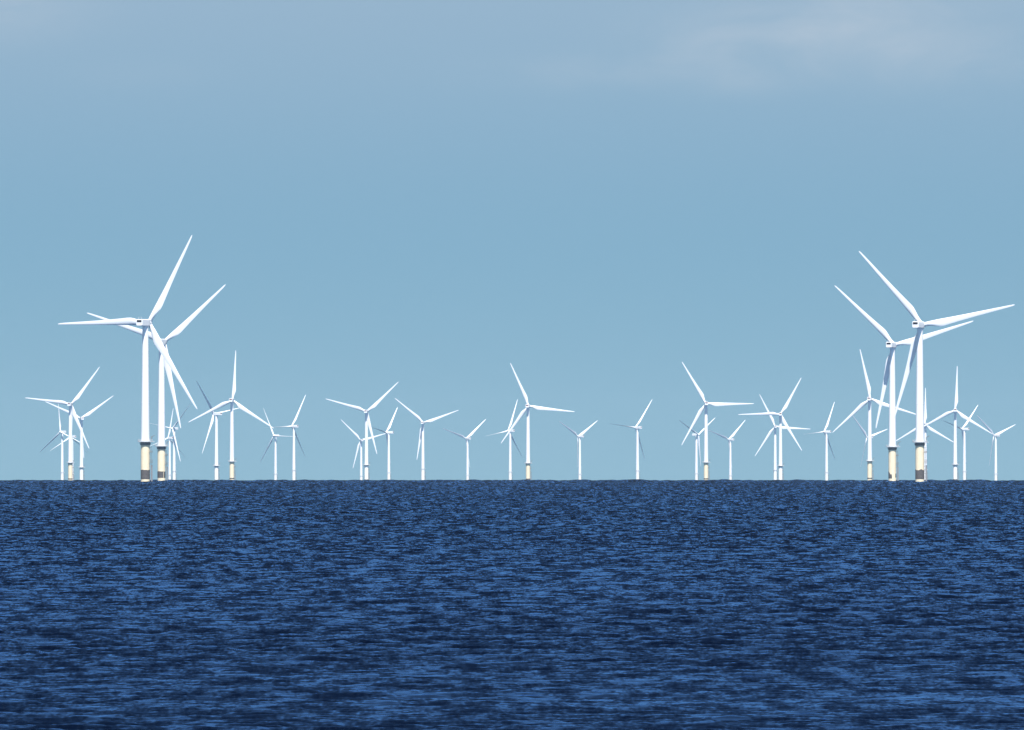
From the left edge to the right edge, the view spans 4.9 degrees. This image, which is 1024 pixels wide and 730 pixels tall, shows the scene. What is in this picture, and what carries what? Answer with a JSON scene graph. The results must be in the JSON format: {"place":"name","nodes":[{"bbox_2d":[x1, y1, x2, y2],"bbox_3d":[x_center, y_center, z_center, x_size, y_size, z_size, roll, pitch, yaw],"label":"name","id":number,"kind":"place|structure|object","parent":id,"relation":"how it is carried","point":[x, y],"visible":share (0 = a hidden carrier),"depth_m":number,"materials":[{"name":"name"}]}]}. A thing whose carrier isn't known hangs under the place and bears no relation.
{"place":"outdoors","nodes":[
{"label":"outdoors","id":0,"kind":"place"},
{"bbox_2d":[0,479,1023,729],"bbox_3d":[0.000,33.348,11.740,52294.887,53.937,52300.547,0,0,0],"label":"sea","id":1,"kind":"structure","parent":0,"point":[518,605],"depth_m":553.02,"materials":[{"name":"blue liquid"}]},
{"bbox_2d":[40,404,78,479],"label":"wind turbine","id":2,"kind":"object","parent":1,"relation":"in","point":[62,472],"visible":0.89,"depth_m":18858.99,"materials":[{"name":"white paint"}]},
{"bbox_2d":[27,367,99,479],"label":"wind turbine","id":3,"kind":"object","parent":1,"relation":"in","point":[70,462],"visible":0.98,"depth_m":13103.20,"materials":[{"name":"white paint"}]},
{"bbox_2d":[50,415,79,477],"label":"wind turbine","id":4,"kind":"object","parent":1,"relation":"in","point":[72,448],"visible":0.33,"depth_m":20247.42,"materials":[{"name":"white paint"}]},
{"bbox_2d":[45,396,112,479],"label":"wind turbine","id":5,"kind":"object","parent":1,"relation":"in","point":[81,441],"visible":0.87,"depth_m":15629.71,"materials":[{"name":"white paint"}]},
{"bbox_2d":[59,235,196,481],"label":"wind turbine","id":6,"kind":"object","parent":1,"relation":"in","point":[144,442],"visible":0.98,"depth_m":6418.17,"materials":[{"name":"white paint"}]},
{"bbox_2d":[87,284,225,480],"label":"wind turbine","id":7,"kind":"object","parent":1,"relation":"in","point":[162,474],"visible":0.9,"depth_m":7328.03,"materials":[{"name":"white paint"}]},
{"bbox_2d":[151,411,180,479],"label":"wind turbine","id":8,"kind":"object","parent":1,"relation":"in","point":[169,466],"visible":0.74,"depth_m":20646.29,"materials":[{"name":"white paint"}]},
{"bbox_2d":[151,406,188,479],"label":"wind turbine","id":9,"kind":"object","parent":1,"relation":"in","point":[173,428],"visible":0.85,"depth_m":17968.94,"materials":[{"name":"white paint"}]},
{"bbox_2d":[197,382,237,479],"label":"wind turbine","id":10,"kind":"object","parent":1,"relation":"in","point":[216,465],"visible":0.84,"depth_m":14704.44,"materials":[{"name":"white paint"}]},
{"bbox_2d":[189,350,272,479],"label":"wind turbine","id":11,"kind":"object","parent":1,"relation":"in","point":[241,407],"visible":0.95,"depth_m":12495.70,"materials":[{"name":"white paint"}]},
{"bbox_2d":[260,408,292,479],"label":"wind turbine","id":12,"kind":"object","parent":1,"relation":"in","point":[275,461],"visible":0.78,"depth_m":19943.18,"materials":[{"name":"white paint"}]},
{"bbox_2d":[265,395,305,479],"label":"wind turbine","id":13,"kind":"object","parent":1,"relation":"in","point":[293,426],"visible":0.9,"depth_m":17404.21,"materials":[{"name":"white paint"}]},
{"bbox_2d":[327,382,397,479],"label":"wind turbine","id":14,"kind":"object","parent":1,"relation":"in","point":[367,425],"visible":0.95,"depth_m":14297.34,"materials":[{"name":"white paint"}]},
{"bbox_2d":[341,420,385,479],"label":"wind turbine","id":15,"kind":"object","parent":1,"relation":"in","point":[360,446],"visible":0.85,"depth_m":21392.24,"materials":[{"name":"white paint"}]},
{"bbox_2d":[372,407,397,479],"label":"wind turbine","id":16,"kind":"object","parent":1,"relation":"in","point":[388,444],"visible":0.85,"depth_m":19019.89,"materials":[{"name":"white paint"}]},
{"bbox_2d":[395,398,457,479],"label":"wind turbine","id":17,"kind":"object","parent":1,"relation":"in","point":[423,472],"visible":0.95,"depth_m":16537.45,"materials":[{"name":"white paint"}]},
{"bbox_2d":[443,419,485,479],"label":"wind turbine","id":18,"kind":"object","parent":1,"relation":"in","point":[468,438],"visible":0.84,"depth_m":20808.58,"materials":[{"name":"white paint"}]},
{"bbox_2d":[492,399,521,479],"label":"wind turbine","id":19,"kind":"object","parent":1,"relation":"in","point":[510,461],"visible":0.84,"depth_m":18548.62,"materials":[{"name":"white paint"}]},
{"bbox_2d":[501,363,573,479],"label":"wind turbine","id":20,"kind":"object","parent":1,"relation":"in","point":[521,414],"visible":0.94,"depth_m":13358.49,"materials":[{"name":"white paint"}]},
{"bbox_2d":[559,420,597,479],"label":"wind turbine","id":21,"kind":"object","parent":1,"relation":"in","point":[580,435],"visible":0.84,"depth_m":20142.90,"materials":[{"name":"white paint"}]},
{"bbox_2d":[615,400,651,478],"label":"wind turbine","id":22,"kind":"object","parent":1,"relation":"in","point":[637,427],"visible":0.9,"depth_m":17722.92,"materials":[{"name":"white paint"}]},
{"bbox_2d":[679,418,714,479],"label":"wind turbine","id":23,"kind":"object","parent":1,"relation":"in","point":[696,458],"visible":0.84,"depth_m":19662.91,"materials":[{"name":"white paint"}]},
{"bbox_2d":[682,362,753,479],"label":"wind turbine","id":24,"kind":"object","parent":1,"relation":"in","point":[705,406],"visible":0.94,"depth_m":12972.94,"materials":[{"name":"white paint"}]},
{"bbox_2d":[709,422,743,479],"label":"wind turbine","id":25,"kind":"object","parent":1,"relation":"in","point":[730,439],"visible":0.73,"depth_m":21139.76,"materials":[{"name":"white paint"}]},
{"bbox_2d":[738,378,801,479],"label":"wind turbine","id":26,"kind":"object","parent":1,"relation":"in","point":[781,420],"visible":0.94,"depth_m":14787.95,"materials":[{"name":"white paint"}]},
{"bbox_2d":[755,394,806,479],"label":"wind turbine","id":27,"kind":"object","parent":1,"relation":"in","point":[775,448],"visible":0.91,"depth_m":17445.96,"materials":[{"name":"white paint"}]},
{"bbox_2d":[809,402,834,479],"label":"wind turbine","id":28,"kind":"object","parent":1,"relation":"in","point":[825,432],"visible":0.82,"depth_m":18805.42,"materials":[{"name":"white paint"}]},
{"bbox_2d":[853,416,886,462],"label":"wind turbine","id":29,"kind":"object","parent":1,"relation":"in","point":[863,430],"visible":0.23,"depth_m":20379.40,"materials":[{"name":"white paint"}]},
{"bbox_2d":[832,350,915,479],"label":"wind turbine","id":30,"kind":"object","parent":1,"relation":"in","point":[869,457],"visible":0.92,"depth_m":12291.17,"materials":[{"name":"white paint"}]},
{"bbox_2d":[835,286,972,480],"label":"wind turbine","id":31,"kind":"object","parent":1,"relation":"in","point":[891,344],"visible":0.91,"depth_m":7492.12,"materials":[{"name":"white paint"}]},
{"bbox_2d":[896,388,953,479],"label":"wind turbine","id":32,"kind":"object","parent":1,"relation":"in","point":[927,426],"visible":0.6,"depth_m":16974.21,"materials":[{"name":"white paint"}]},
{"bbox_2d":[859,251,1014,481],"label":"wind turbine","id":33,"kind":"object","parent":1,"relation":"in","point":[917,343],"visible":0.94,"depth_m":6508.34,"materials":[{"name":"white paint"}]},
{"bbox_2d":[924,367,991,479],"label":"wind turbine","id":34,"kind":"object","parent":1,"relation":"in","point":[955,463],"visible":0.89,"depth_m":14059.24,"materials":[{"name":"white paint"}]},
{"bbox_2d":[945,405,977,479],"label":"wind turbine","id":35,"kind":"object","parent":1,"relation":"in","point":[963,429],"visible":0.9,"depth_m":18095.59,"materials":[{"name":"white paint"}]},
{"bbox_2d":[977,415,1013,480],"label":"wind turbine","id":36,"kind":"object","parent":1,"relation":"in","point":[996,435],"visible":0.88,"depth_m":19859.20,"materials":[{"name":"white paint"}]},
{"bbox_2d":[0,0,1023,479],"label":"sky","id":37,"kind":"structure","parent":0,"point":[593,199],"materials":[{"name":"blue"}]}
]}

